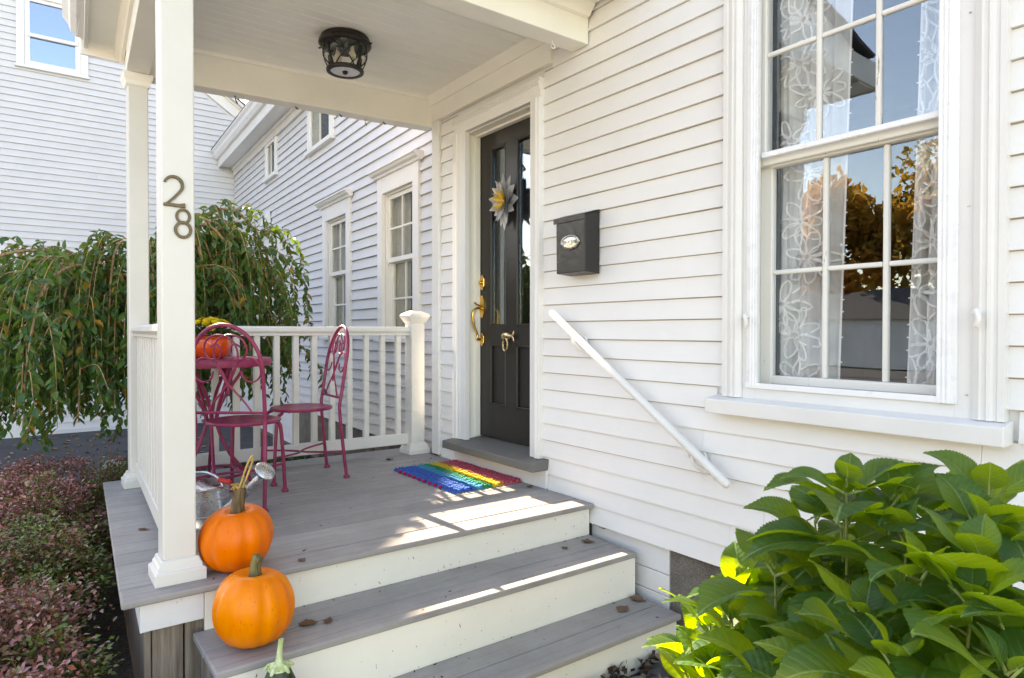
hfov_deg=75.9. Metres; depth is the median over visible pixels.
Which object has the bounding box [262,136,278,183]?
window
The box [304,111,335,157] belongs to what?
window
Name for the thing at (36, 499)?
barberry shrub
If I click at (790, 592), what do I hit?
hydrangea
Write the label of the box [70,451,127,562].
barberry shrub
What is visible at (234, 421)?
bistro chair
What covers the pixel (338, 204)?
window
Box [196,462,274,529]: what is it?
watering can
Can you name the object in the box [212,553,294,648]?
pumpkin
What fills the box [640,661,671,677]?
stone
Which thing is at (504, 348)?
door
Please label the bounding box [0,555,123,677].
barberry shrub
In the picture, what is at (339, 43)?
ceiling lantern
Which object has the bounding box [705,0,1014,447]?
window
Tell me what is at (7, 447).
driveway
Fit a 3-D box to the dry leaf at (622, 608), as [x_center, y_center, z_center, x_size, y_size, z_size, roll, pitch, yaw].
[0.523,1.270,3.094,0.061,0.011,0.061,0,1,-5]
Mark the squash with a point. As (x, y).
(279, 667)
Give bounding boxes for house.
[0,0,245,438]
[428,0,1023,635]
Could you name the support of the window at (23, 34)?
in the house at (62, 138)
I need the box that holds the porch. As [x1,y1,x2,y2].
[62,0,599,677]
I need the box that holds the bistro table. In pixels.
[195,356,271,486]
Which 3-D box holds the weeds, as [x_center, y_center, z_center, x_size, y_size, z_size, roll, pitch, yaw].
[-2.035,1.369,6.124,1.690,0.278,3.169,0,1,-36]
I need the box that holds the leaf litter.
[601,650,673,677]
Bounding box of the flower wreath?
[489,174,517,229]
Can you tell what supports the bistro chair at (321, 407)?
on the porch
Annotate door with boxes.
[472,117,529,445]
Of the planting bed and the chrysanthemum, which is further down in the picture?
the planting bed
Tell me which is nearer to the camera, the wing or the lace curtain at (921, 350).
the lace curtain at (921, 350)
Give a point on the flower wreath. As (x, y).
(504, 198)
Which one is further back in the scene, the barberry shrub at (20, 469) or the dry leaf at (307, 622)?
the barberry shrub at (20, 469)
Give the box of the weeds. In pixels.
[196,454,323,470]
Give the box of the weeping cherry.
[0,199,325,453]
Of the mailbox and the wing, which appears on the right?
the mailbox
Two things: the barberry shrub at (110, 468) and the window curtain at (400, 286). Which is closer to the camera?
the barberry shrub at (110, 468)
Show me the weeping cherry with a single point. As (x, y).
(68, 316)
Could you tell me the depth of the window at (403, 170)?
6.32 m
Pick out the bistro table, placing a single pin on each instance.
(227, 363)
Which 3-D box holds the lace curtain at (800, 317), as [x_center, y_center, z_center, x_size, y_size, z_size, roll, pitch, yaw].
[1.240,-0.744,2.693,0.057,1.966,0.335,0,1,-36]
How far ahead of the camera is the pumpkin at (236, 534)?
2.47 m
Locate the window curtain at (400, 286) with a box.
[396,193,410,326]
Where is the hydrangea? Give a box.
[642,449,1023,677]
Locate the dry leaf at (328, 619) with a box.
[323,616,332,622]
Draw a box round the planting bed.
[7,508,640,677]
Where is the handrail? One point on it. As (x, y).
(708, 466)
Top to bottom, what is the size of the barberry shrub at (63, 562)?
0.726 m
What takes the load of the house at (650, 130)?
on the ground
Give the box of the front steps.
[193,509,680,677]
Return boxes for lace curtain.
[778,0,852,378]
[905,0,939,384]
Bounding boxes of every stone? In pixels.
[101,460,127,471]
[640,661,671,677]
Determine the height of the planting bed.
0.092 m
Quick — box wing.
[211,101,431,456]
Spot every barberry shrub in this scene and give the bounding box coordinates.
[0,450,113,540]
[0,462,113,600]
[0,509,115,665]
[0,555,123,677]
[0,648,84,677]
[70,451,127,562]
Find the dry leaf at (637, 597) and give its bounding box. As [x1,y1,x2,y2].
[629,595,646,600]
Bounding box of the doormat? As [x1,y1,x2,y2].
[394,460,521,493]
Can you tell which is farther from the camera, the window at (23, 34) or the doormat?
the window at (23, 34)
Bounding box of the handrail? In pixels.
[549,310,730,487]
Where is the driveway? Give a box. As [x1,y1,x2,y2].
[0,423,315,525]
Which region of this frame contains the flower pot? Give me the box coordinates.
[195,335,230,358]
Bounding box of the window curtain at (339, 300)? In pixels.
[337,222,345,326]
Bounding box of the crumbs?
[140,458,657,677]
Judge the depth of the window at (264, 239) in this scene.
10.17 m
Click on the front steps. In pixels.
(557, 595)
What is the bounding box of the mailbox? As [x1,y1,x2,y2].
[553,209,599,275]
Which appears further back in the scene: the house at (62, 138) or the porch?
the house at (62, 138)
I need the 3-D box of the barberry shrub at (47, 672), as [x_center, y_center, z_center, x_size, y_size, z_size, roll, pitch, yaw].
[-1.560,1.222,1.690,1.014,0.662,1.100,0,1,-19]
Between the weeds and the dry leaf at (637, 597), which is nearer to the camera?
the dry leaf at (637, 597)
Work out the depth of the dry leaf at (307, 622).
2.47 m
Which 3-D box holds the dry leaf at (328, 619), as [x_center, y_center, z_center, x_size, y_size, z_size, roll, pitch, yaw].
[-0.694,1.063,2.483,0.039,0.009,0.042,1,1,42]
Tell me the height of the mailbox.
0.340 m
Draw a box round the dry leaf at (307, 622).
[298,619,317,624]
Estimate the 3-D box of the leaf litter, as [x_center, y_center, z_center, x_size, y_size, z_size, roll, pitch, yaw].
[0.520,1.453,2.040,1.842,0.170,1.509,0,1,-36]
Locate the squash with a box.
[263,638,295,677]
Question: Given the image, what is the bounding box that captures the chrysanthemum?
[195,317,241,336]
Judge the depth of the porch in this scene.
3.56 m
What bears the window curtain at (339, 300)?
hanging from the wing
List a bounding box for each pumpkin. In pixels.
[197,455,273,572]
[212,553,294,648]
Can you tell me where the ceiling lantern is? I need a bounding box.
[318,27,371,78]
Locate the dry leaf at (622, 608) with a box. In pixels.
[616,605,628,611]
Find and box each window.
[15,0,89,79]
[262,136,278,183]
[262,227,281,337]
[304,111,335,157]
[314,188,353,340]
[367,149,423,342]
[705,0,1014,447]
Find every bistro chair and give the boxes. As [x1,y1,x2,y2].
[195,323,288,511]
[260,325,349,485]

